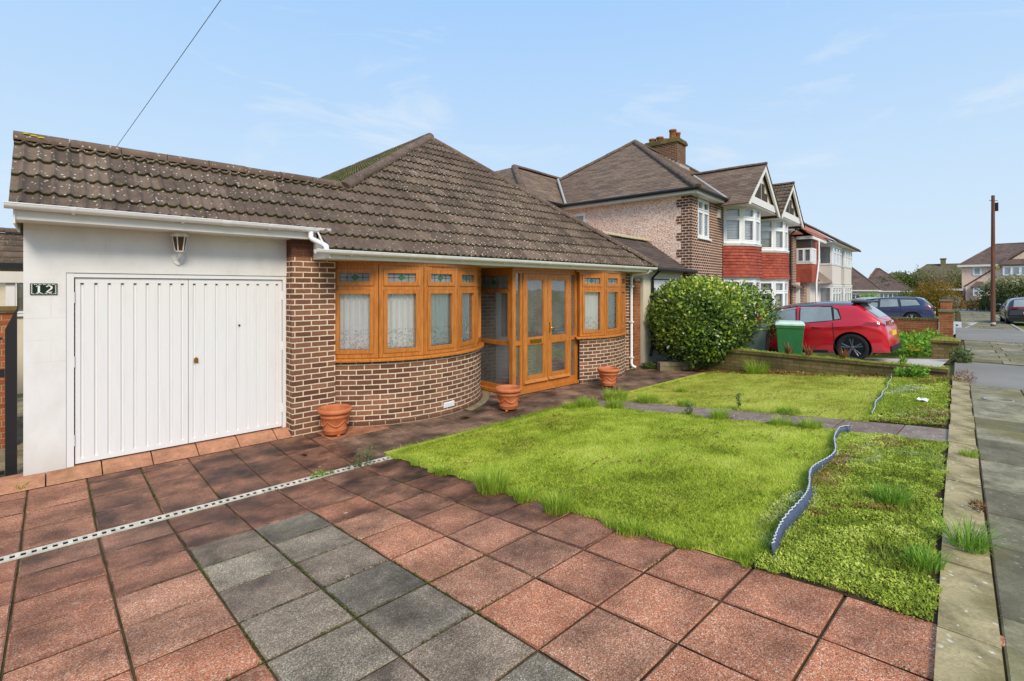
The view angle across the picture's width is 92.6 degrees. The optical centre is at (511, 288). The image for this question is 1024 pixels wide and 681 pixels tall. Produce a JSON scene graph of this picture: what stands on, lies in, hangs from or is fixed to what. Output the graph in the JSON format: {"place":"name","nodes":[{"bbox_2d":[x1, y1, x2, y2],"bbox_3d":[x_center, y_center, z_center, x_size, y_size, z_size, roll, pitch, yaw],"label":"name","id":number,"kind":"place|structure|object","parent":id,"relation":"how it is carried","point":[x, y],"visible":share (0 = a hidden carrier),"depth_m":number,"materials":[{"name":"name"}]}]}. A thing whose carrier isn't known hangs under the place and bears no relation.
{"place":"outdoors","nodes":[
{"label":"outdoors","id":0,"kind":"place"},
{"bbox_2d":[0,397,22,476],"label":"side path","id":1,"kind":"structure","parent":0,"point":[19,438],"depth_m":6.38,"materials":[{"name":"grey concrete"}]},
{"bbox_2d":[0,309,16,475],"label":"side gate","id":2,"kind":"structure","parent":1,"relation":"on","point":[9,372],"depth_m":5.30,"materials":[{"name":"black metal"}]},
{"bbox_2d":[0,426,291,494],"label":"garage ramp","id":3,"kind":"structure","parent":0,"point":[10,484],"depth_m":5.69,"materials":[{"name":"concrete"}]},
{"bbox_2d":[0,432,937,680],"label":"driveway","id":4,"kind":"structure","parent":0,"point":[65,625],"depth_m":2.85,"materials":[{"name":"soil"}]},
{"bbox_2d":[0,456,392,563],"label":"drain channel","id":5,"kind":"object","parent":4,"relation":"on","point":[38,550],"visible":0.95,"depth_m":4.37,"materials":[{"name":"white plastic"}]},
{"bbox_2d":[15,460,959,680],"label":"joint moss","id":6,"kind":"object","parent":4,"relation":"on","point":[324,588],"visible":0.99,"depth_m":3.07,"materials":[{"name":"green plant"}]},
{"bbox_2d":[317,365,701,460],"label":"front path","id":7,"kind":"structure","parent":0,"point":[382,439],"depth_m":7.84,"materials":[{"name":"concrete"}]},
{"bbox_2d":[317,404,351,436],"bbox_3d":[-2.484,1.855,6.865,0.468,0.385,0.468,0,0,-43],"label":"flower pot","id":8,"kind":"object","parent":7,"relation":"on","point":[334,419],"visible":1,"depth_m":6.73,"materials":[{"name":"ceramic"}]},
{"bbox_2d":[495,384,521,411],"bbox_3d":[-0.058,1.855,8.271,0.468,0.385,0.468,0,0,-16],"label":"flower pot","id":9,"kind":"object","parent":7,"relation":"on","point":[508,395],"visible":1,"depth_m":8.13,"materials":[{"name":"ceramic"}]},
{"bbox_2d":[597,366,619,386],"bbox_3d":[2.017,1.855,10.254,0.468,0.385,0.468,0,0,5],"label":"flower pot","id":10,"kind":"object","parent":7,"relation":"on","point":[608,375],"visible":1,"depth_m":10.11,"materials":[{"name":"ceramic"}]},
{"bbox_2d":[657,361,699,370],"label":"stone kerb wall","id":11,"kind":"structure","parent":7,"relation":"on","point":[671,365],"depth_m":12.29,"materials":[{"name":"beige stone"}]},
{"bbox_2d":[0,0,1023,277],"label":"sky","id":12,"kind":"structure","parent":0,"point":[896,125],"materials":[{"name":"blue"}]},
{"bbox_2d":[17,307,1023,468],"bbox_3d":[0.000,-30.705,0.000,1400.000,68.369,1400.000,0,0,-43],"label":"ground","id":13,"kind":"structure","parent":0,"point":[895,355],"depth_m":13.48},
{"bbox_2d":[0,306,17,448],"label":"side brick wall","id":14,"kind":"structure","parent":13,"relation":"on","point":[6,313],"depth_m":6.25,"materials":[{"name":"brown brick"}]},
{"bbox_2d":[0,227,22,393],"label":"house","id":15,"kind":"structure","parent":13,"relation":"on","point":[11,249],"depth_m":9.86,"materials":[{"name":"beige paint"}]},
{"bbox_2d":[0,271,22,305],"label":"flat porch","id":16,"kind":"object","parent":13,"relation":"on","point":[10,279],"visible":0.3,"depth_m":7.44,"materials":[{"name":"white paint"}]},
{"bbox_2d":[3,130,657,481],"bbox_3d":[-4.574,-0.849,12.678,11.392,6.118,12.072,0,0,-43],"label":"bungalow","id":17,"kind":"object","parent":13,"relation":"on","point":[427,276],"visible":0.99,"depth_m":6.83,"materials":[{"name":"brick"}]},
{"bbox_2d":[30,283,56,294],"bbox_3d":[-4.987,0.005,5.212,0.210,0.120,0.012,0,0,-43],"label":"number plaque","id":18,"kind":"object","parent":17,"relation":"attached to","point":[43,288],"visible":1,"depth_m":5.21,"materials":[{"name":"green ceramic"}]},
{"bbox_2d":[74,278,187,463],"bbox_3d":[-4.458,0.912,5.774,1.074,2.060,0.050,0,0,-43],"label":"garage door","id":19,"kind":"structure","parent":17,"relation":"in","point":[131,356],"depth_m":5.74,"materials":[{"name":"white paint"}]},
{"bbox_2d":[170,232,188,264],"bbox_3d":[-4.044,-0.513,5.955,0.198,0.456,0.223,0,0,-43],"label":"wall lantern","id":20,"kind":"object","parent":17,"relation":"attached to","point":[179,239],"depth_m":5.92,"materials":[{"name":"white metal"}]},
{"bbox_2d":[188,279,282,442],"bbox_3d":[-3.645,0.912,6.523,1.125,2.060,0.075,0,0,-43],"label":"garage door","id":21,"kind":"structure","parent":17,"relation":"in","point":[235,344],"depth_m":6.49,"materials":[{"name":"white paint"}]},
{"bbox_2d":[335,265,378,357],"bbox_3d":[-2.346,0.339,7.332,0.684,1.393,0.131,0,0,-7],"label":"window","id":22,"kind":"structure","parent":17,"relation":"in","point":[356,286],"depth_m":7.32,"materials":[{"name":"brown wood"}]},
{"bbox_2d":[379,265,423,357],"bbox_3d":[-1.709,0.339,7.530,0.684,1.393,0.131,0,0,-27],"label":"window","id":23,"kind":"structure","parent":17,"relation":"in","point":[401,287],"depth_m":7.53,"materials":[{"name":"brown wood"}]},
{"bbox_2d":[424,266,457,354],"bbox_3d":[-1.179,0.339,7.936,0.134,1.393,0.684,0,0,43],"label":"window","id":24,"kind":"structure","parent":17,"relation":"in","point":[440,283],"depth_m":7.97,"materials":[{"name":"brown wood"}]},
{"bbox_2d":[458,267,476,350],"bbox_3d":[-0.820,0.339,8.497,0.135,1.393,0.684,0,0,23],"label":"window","id":25,"kind":"structure","parent":17,"relation":"in","point":[467,277],"depth_m":8.55,"materials":[{"name":"brown wood"}]},
{"bbox_2d":[471,269,480,344],"bbox_3d":[-0.651,0.339,9.149,0.392,1.393,0.647,0,0,30],"label":"window frame","id":26,"kind":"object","parent":17,"relation":"in","point":[478,271],"depth_m":9.30,"materials":[{"name":"brown wood"}]},
{"bbox_2d":[495,287,517,380],"bbox_3d":[-0.058,0.960,10.889,0.850,2.100,0.070,0,0,-43],"label":"inner door","id":27,"kind":"structure","parent":17,"relation":"in","point":[501,351],"depth_m":10.73,"materials":[{"name":"glass"}]},
{"bbox_2d":[523,274,547,384],"bbox_3d":[0.461,0.792,9.759,0.699,2.166,0.107,0,0,-43],"label":"porch door","id":28,"kind":"structure","parent":17,"relation":"in","point":[543,339],"depth_m":9.80,"materials":[{"name":"brown wood"}]},
{"bbox_2d":[548,274,570,379],"bbox_3d":[0.984,0.792,10.231,0.699,2.166,0.137,0,0,-43],"label":"porch door","id":29,"kind":"structure","parent":17,"relation":"in","point":[565,337],"depth_m":10.29,"materials":[{"name":"brown wood"}]},
{"bbox_2d":[578,272,603,335],"bbox_3d":[1.735,0.339,10.763,0.667,1.393,0.128,0,0,-28],"label":"window","id":30,"kind":"structure","parent":17,"relation":"in","point":[590,284],"depth_m":10.77,"materials":[{"name":"brown wood"}]},
{"bbox_2d":[604,273,619,334],"bbox_3d":[2.249,0.339,11.164,0.133,1.393,0.667,0,0,42],"label":"window","id":31,"kind":"structure","parent":17,"relation":"in","point":[611,280],"depth_m":11.21,"materials":[{"name":"brown wood"}]},
{"bbox_2d":[620,273,624,332],"bbox_3d":[2.624,0.339,11.702,0.235,1.393,0.668,0,0,36],"label":"window frame","id":32,"kind":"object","parent":17,"relation":"in","point":[622,276],"depth_m":11.69,"materials":[{"name":"brown wood"}]},
{"bbox_2d":[633,279,641,366],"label":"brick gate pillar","id":33,"kind":"structure","parent":13,"relation":"on","point":[636,323],"depth_m":12.83,"materials":[{"name":"brick"}]},
{"bbox_2d":[495,129,781,321],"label":"semi detached house","id":34,"kind":"structure","parent":13,"relation":"on","point":[659,196],"depth_m":16.88,"materials":[{"name":"tile"}]},
{"bbox_2d":[698,198,711,240],"bbox_3d":[6.088,-2.192,15.653,0.223,1.275,1.090,0,0,41],"label":"window","id":35,"kind":"structure","parent":34,"relation":"in","point":[701,209],"depth_m":15.68,"materials":[{"name":"white plastic"}]},
{"bbox_2d":[723,207,742,243],"bbox_3d":[7.639,-2.208,16.978,0.692,1.305,0.193,0,0,-3],"label":"window","id":36,"kind":"structure","parent":34,"relation":"in","point":[731,217],"depth_m":16.94,"materials":[{"name":"white plastic"}]},
{"bbox_2d":[742,207,755,243],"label":"window","id":37,"kind":"structure","parent":34,"relation":"in","point":[745,218],"depth_m":17.18,"materials":[{"name":"white plastic"}]},
{"bbox_2d":[602,231,697,365],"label":"side garage","id":38,"kind":"structure","parent":13,"relation":"on","point":[668,267],"depth_m":13.68,"materials":[{"name":"white paint"}]},
{"bbox_2d":[646,274,782,369],"bbox_3d":[5.338,0.849,12.894,3.666,2.553,3.096,0,0,7],"label":"camellia bush","id":39,"kind":"object","parent":13,"relation":"on","point":[703,319],"visible":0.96,"depth_m":12.21,"materials":[{"name":"green plant"}]},
{"bbox_2d":[686,164,804,308],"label":"semi detached house","id":40,"kind":"structure","parent":13,"relation":"on","point":[775,237],"depth_m":20.27,"materials":[{"name":"brick"}]},
{"bbox_2d":[760,220,774,250],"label":"window","id":41,"kind":"structure","parent":40,"relation":"in","point":[765,238],"depth_m":20.12,"materials":[{"name":"white plastic"}]},
{"bbox_2d":[774,220,785,250],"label":"window","id":42,"kind":"structure","parent":40,"relation":"in","point":[777,229],"depth_m":20.36,"materials":[{"name":"white plastic"}]},
{"bbox_2d":[791,228,826,303],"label":"tile hung house","id":43,"kind":"structure","parent":13,"relation":"on","point":[805,254],"depth_m":26.01,"materials":[{"name":"tile"}]},
{"bbox_2d":[796,248,811,262],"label":"window","id":44,"kind":"structure","parent":43,"relation":"in","point":[801,252],"depth_m":25.94,"materials":[{"name":"white plastic"}]},
{"bbox_2d":[683,345,949,376],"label":"garden wall","id":45,"kind":"structure","parent":13,"relation":"on","point":[782,362],"depth_m":10.67,"materials":[{"name":"brick"}]},
{"bbox_2d":[790,222,860,302],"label":"rendered house","id":46,"kind":"structure","parent":13,"relation":"on","point":[834,275],"depth_m":30.28,"materials":[{"name":"beige paint"}]},
{"bbox_2d":[819,245,831,264],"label":"window","id":47,"kind":"structure","parent":46,"relation":"in","point":[824,249],"depth_m":29.76,"materials":[{"name":"white plastic"}]},
{"bbox_2d":[819,286,831,301],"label":"window","id":48,"kind":"structure","parent":46,"relation":"in","point":[825,292],"depth_m":29.80,"materials":[{"name":"white plastic"}]},
{"bbox_2d":[851,267,882,297],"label":"bungalow house","id":49,"kind":"structure","parent":13,"relation":"on","point":[861,283],"depth_m":61.19,"materials":[{"name":"brown tile"}]},
{"bbox_2d":[868,268,913,297],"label":"bungalow house","id":50,"kind":"structure","parent":13,"relation":"on","point":[893,288],"depth_m":73.77,"materials":[{"name":"brown tile"}]},
{"bbox_2d":[877,327,945,357],"bbox_3d":[11.265,1.563,14.638,4.410,0.858,2.788,0,0,-43],"label":"leafy ground cover","id":51,"kind":"object","parent":13,"relation":"on","point":[922,338],"visible":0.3,"depth_m":13.10,"materials":[{"name":"green plant"}]},
{"bbox_2d":[890,317,938,337],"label":"boundary wall","id":52,"kind":"structure","parent":13,"relation":"on","point":[911,324],"depth_m":16.04,"materials":[{"name":"orange brick"}]},
{"bbox_2d":[897,263,940,291],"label":"tree","id":53,"kind":"object","parent":13,"relation":"on","point":[912,279],"visible":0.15,"depth_m":76.05,"materials":[{"name":"green plant"}]},
{"bbox_2d":[905,258,961,279],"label":"bungalow house","id":54,"kind":"structure","parent":13,"relation":"on","point":[936,268],"depth_m":94.01,"materials":[{"name":"brown tile"}]},
{"bbox_2d":[907,279,966,315],"bbox_3d":[32.939,0.750,37.983,3.532,3.028,3.628,0,0,-43],"label":"ornamental bush","id":55,"kind":"object","parent":13,"relation":"on","point":[944,293],"visible":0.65,"depth_m":37.51,"materials":[{"name":"green plant"}]},
{"bbox_2d":[929,336,960,362],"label":"brick pier","id":56,"kind":"structure","parent":13,"relation":"on","point":[941,347],"depth_m":11.58,"materials":[{"name":"brown brick"}]},
{"bbox_2d":[938,310,954,337],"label":"gate pier","id":57,"kind":"structure","parent":13,"relation":"on","point":[946,322],"depth_m":15.49,"materials":[{"name":"orange brick"}]},
{"bbox_2d":[948,345,973,364],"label":"leafy plant","id":58,"kind":"object","parent":13,"relation":"on","point":[955,351],"visible":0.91,"depth_m":10.92,"materials":[{"name":"green plant"}]},
{"bbox_2d":[947,442,978,464],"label":"edging slab","id":59,"kind":"structure","parent":13,"relation":"on","point":[954,453],"depth_m":4.67,"materials":[{"name":"beige concrete"}]},
{"bbox_2d":[946,460,980,485],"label":"edging slab","id":60,"kind":"structure","parent":13,"relation":"on","point":[962,472],"depth_m":4.15,"materials":[{"name":"beige concrete"}]},
{"bbox_2d":[943,479,984,524],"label":"edging slab","id":61,"kind":"structure","parent":13,"relation":"on","point":[958,496],"depth_m":3.62,"materials":[{"name":"beige concrete"}]},
{"bbox_2d":[941,516,991,574],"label":"edging slab","id":62,"kind":"structure","parent":13,"relation":"on","point":[978,562],"depth_m":2.86,"materials":[{"name":"beige concrete"}]},
{"bbox_2d":[924,506,1018,554],"bbox_3d":[2.739,1.470,2.940,0.492,0.214,0.461,0,0,24],"label":"grass tuft","id":63,"kind":"object","parent":62,"relation":"on","point":[970,537],"visible":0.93,"depth_m":2.95,"materials":[{"name":"green plant"}]},
{"bbox_2d":[934,627,1004,680],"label":"edging slab","id":64,"kind":"structure","parent":13,"relation":"on","point":[974,660],"depth_m":2.05,"materials":[{"name":"beige concrete"}]},
{"bbox_2d":[938,561,1001,648],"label":"edging slab","id":65,"kind":"structure","parent":13,"relation":"on","point":[967,606],"depth_m":2.41,"materials":[{"name":"beige concrete"}]},
{"bbox_2d":[959,294,1002,310],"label":"conical hedge","id":66,"kind":"object","parent":13,"relation":"on","point":[980,307],"visible":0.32,"depth_m":46.71,"materials":[{"name":"green plant"}]},
{"bbox_2d":[954,362,1023,389],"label":"crossover","id":67,"kind":"object","parent":13,"relation":"on","point":[1000,375],"visible":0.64,"depth_m":9.36,"materials":[{"name":"concrete"}]},
{"bbox_2d":[956,328,1023,342],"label":"crossover","id":68,"kind":"object","parent":13,"relation":"on","point":[999,335],"visible":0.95,"depth_m":18.09,"materials":[{"name":"concrete"}]},
{"bbox_2d":[957,242,1023,300],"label":"rendered semi","id":69,"kind":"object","parent":13,"relation":"on","point":[976,268],"visible":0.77,"depth_m":58.68,"materials":[{"name":"beige paint"}]},
{"bbox_2d":[989,195,997,325],"bbox_3d":[23.094,-1.170,23.479,0.483,6.600,0.190,0,0,3],"label":"telegraph pole","id":70,"kind":"object","parent":13,"relation":"on","point":[994,206],"visible":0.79,"depth_m":23.42,"materials":[{"name":"brown wood"}]},
{"bbox_2d":[973,272,1023,311],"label":"flowering hedge","id":71,"kind":"object","parent":13,"relation":"on","point":[1004,290],"visible":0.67,"depth_m":42.28,"materials":[{"name":"green plant"}]},
{"bbox_2d":[996,297,1023,323],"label":"parked car","id":72,"kind":"object","parent":13,"relation":"on","point":[1011,310],"visible":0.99,"depth_m":25.25,"materials":[{"name":"black paint"}]},
{"bbox_2d":[384,402,875,568],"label":"lawn grass","id":73,"kind":"structure","parent":0,"point":[593,433],"depth_m":5.12,"materials":[{"name":"green plant"}]},
{"bbox_2d":[466,462,518,495],"bbox_3d":[-0.178,1.757,4.524,0.575,0.217,0.531,0,0,-6],"label":"grass tuft","id":74,"kind":"object","parent":73,"relation":"on","point":[494,481],"visible":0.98,"depth_m":4.51,"materials":[{"name":"green plant"}]},
{"bbox_2d":[509,481,538,503],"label":"grass tuft","id":75,"kind":"object","parent":73,"relation":"on","point":[517,498],"visible":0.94,"depth_m":4.24,"materials":[{"name":"green plant"}]},
{"bbox_2d":[535,486,581,515],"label":"grass tuft","id":76,"kind":"object","parent":73,"relation":"on","point":[556,506],"visible":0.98,"depth_m":3.94,"materials":[{"name":"green plant"}]},
{"bbox_2d":[431,413,829,472],"bbox_3d":[1.309,1.817,5.765,3.938,0.408,4.320,0,0,-43],"label":"lawn debris","id":77,"kind":"object","parent":73,"relation":"on","point":[639,460],"visible":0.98,"depth_m":5.54,"materials":[{"name":"green plant"}]},
{"bbox_2d":[613,514,648,537],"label":"grass tuft","id":78,"kind":"object","parent":73,"relation":"on","point":[629,522],"visible":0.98,"depth_m":3.49,"materials":[{"name":"green plant"}]},
{"bbox_2d":[771,425,850,558],"bbox_3d":[2.740,1.618,4.348,0.120,0.172,3.584,0,0,40],"label":"edging strip","id":79,"kind":"object","parent":73,"relation":"on","point":[791,514],"visible":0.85,"depth_m":3.55,"materials":[{"name":"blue plastic"}]},
{"bbox_2d":[602,370,918,421],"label":"lawn grass","id":80,"kind":"structure","parent":0,"point":[779,401],"depth_m":8.66,"materials":[{"name":"green plant"}]},
{"bbox_2d":[598,386,631,400],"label":"grass tuft","id":81,"kind":"object","parent":80,"relation":"on","point":[619,395],"visible":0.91,"depth_m":8.92,"materials":[{"name":"green plant"}]},
{"bbox_2d":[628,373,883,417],"bbox_3d":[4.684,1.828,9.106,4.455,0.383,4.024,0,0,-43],"label":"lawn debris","id":82,"kind":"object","parent":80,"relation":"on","point":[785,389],"visible":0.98,"depth_m":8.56,"materials":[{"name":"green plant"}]},
{"bbox_2d":[742,359,772,374],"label":"grass tuft","id":83,"kind":"object","parent":80,"relation":"on","point":[758,369],"visible":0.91,"depth_m":11.09,"materials":[{"name":"green plant"}]},
{"bbox_2d":[683,368,909,377],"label":"leaf litter","id":84,"kind":"object","parent":80,"relation":"on","point":[809,373],"visible":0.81,"depth_m":10.55,"materials":[{"name":"plant"}]},
{"bbox_2d":[597,399,948,442],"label":"garden path","id":85,"kind":"structure","parent":0,"point":[918,432],"depth_m":6.23,"materials":[{"name":"grey concrete"}]},
{"bbox_2d":[662,358,948,366],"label":"neighbour driveway","id":86,"kind":"structure","parent":0,"point":[932,362],"depth_m":11.52,"materials":[{"name":"grey concrete"}]},
{"bbox_2d":[741,322,770,351],"bbox_3d":[6.295,1.422,12.601,0.610,1.074,0.766,0,0,37],"label":"wheelie bin","id":87,"kind":"object","parent":86,"relation":"on","point":[760,338],"visible":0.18,"depth_m":12.28,"materials":[{"name":"grey plastic"}]},
{"bbox_2d":[775,320,804,353],"bbox_3d":[6.715,1.322,11.833,0.610,1.074,0.766,0,0,29],"label":"wheelie bin","id":88,"kind":"object","parent":86,"relation":"on","point":[789,332],"visible":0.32,"depth_m":11.53,"materials":[{"name":"green plastic"}]},
{"bbox_2d":[756,297,901,359],"bbox_3d":[7.618,1.060,13.033,2.110,1.539,4.117,0,-5,-44],"label":"parked car","id":89,"kind":"object","parent":86,"relation":"on","point":[862,329],"visible":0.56,"depth_m":11.68,"materials":[{"name":"red paint"}]},
{"bbox_2d":[695,436,982,623],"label":"bed soil","id":90,"kind":"structure","parent":0,"point":[933,575],"depth_m":2.95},
{"bbox_2d":[751,431,950,621],"bbox_3d":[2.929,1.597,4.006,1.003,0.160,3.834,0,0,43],"label":"ground cover","id":91,"kind":"object","parent":90,"relation":"on","point":[853,524],"visible":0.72,"depth_m":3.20,"materials":[{"name":"green plant"}]},
{"bbox_2d":[860,474,917,508],"bbox_3d":[2.821,1.518,3.652,0.388,0.182,0.377,0,0,-43],"label":"grass tuft","id":92,"kind":"object","parent":90,"relation":"on","point":[894,497],"visible":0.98,"depth_m":3.63,"materials":[{"name":"green plant"}]},
{"bbox_2d":[901,540,959,573],"bbox_3d":[2.360,1.516,2.785,0.328,0.129,0.289,0,0,-43],"label":"grass tuft","id":93,"kind":"object","parent":90,"relation":"on","point":[937,562],"visible":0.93,"depth_m":2.77,"materials":[{"name":"green plant"}]},
{"bbox_2d":[819,379,971,428],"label":"bed soil","id":94,"kind":"structure","parent":0,"point":[935,425],"depth_m":6.04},
{"bbox_2d":[864,374,953,426],"bbox_3d":[6.189,1.633,7.566,0.932,0.154,4.525,0,0,42],"label":"ground cover","id":95,"kind":"object","parent":94,"relation":"on","point":[932,385],"visible":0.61,"depth_m":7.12,"materials":[{"name":"green plant"}]},
{"bbox_2d":[892,363,930,377],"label":"leafy plant","id":96,"kind":"object","parent":94,"relation":"on","point":[914,371],"visible":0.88,"depth_m":9.04,"materials":[{"name":"green plant"}]},
{"bbox_2d":[954,322,977,333],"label":"neighbour driveway","id":97,"kind":"structure","parent":0,"point":[959,324],"depth_m":24.11,"materials":[{"name":"white concrete"}]},
{"bbox_2d":[866,296,936,317],"bbox_3d":[19.978,1.169,26.596,4.617,1.571,2.140,-4,-3,44],"label":"parked car","id":98,"kind":"object","parent":97,"relation":"on","point":[917,307],"visible":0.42,"depth_m":25.23,"materials":[{"name":"blue paint"}]},
{"bbox_2d":[953,307,1023,680],"bbox_3d":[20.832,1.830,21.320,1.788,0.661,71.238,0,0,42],"label":"pavement","id":99,"kind":"structure","parent":0,"point":[999,427],"depth_m":4.18,"materials":[{"name":"grey concrete"}]},
{"bbox_2d":[948,424,975,445],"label":"edging slab","id":100,"kind":"structure","parent":99,"relation":"on","point":[961,434],"depth_m":5.26,"materials":[{"name":"beige concrete"}]},
{"bbox_2d":[950,412,974,429],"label":"edging slab","id":101,"kind":"structure","parent":99,"relation":"on","point":[962,419],"depth_m":5.88,"materials":[{"name":"beige concrete"}]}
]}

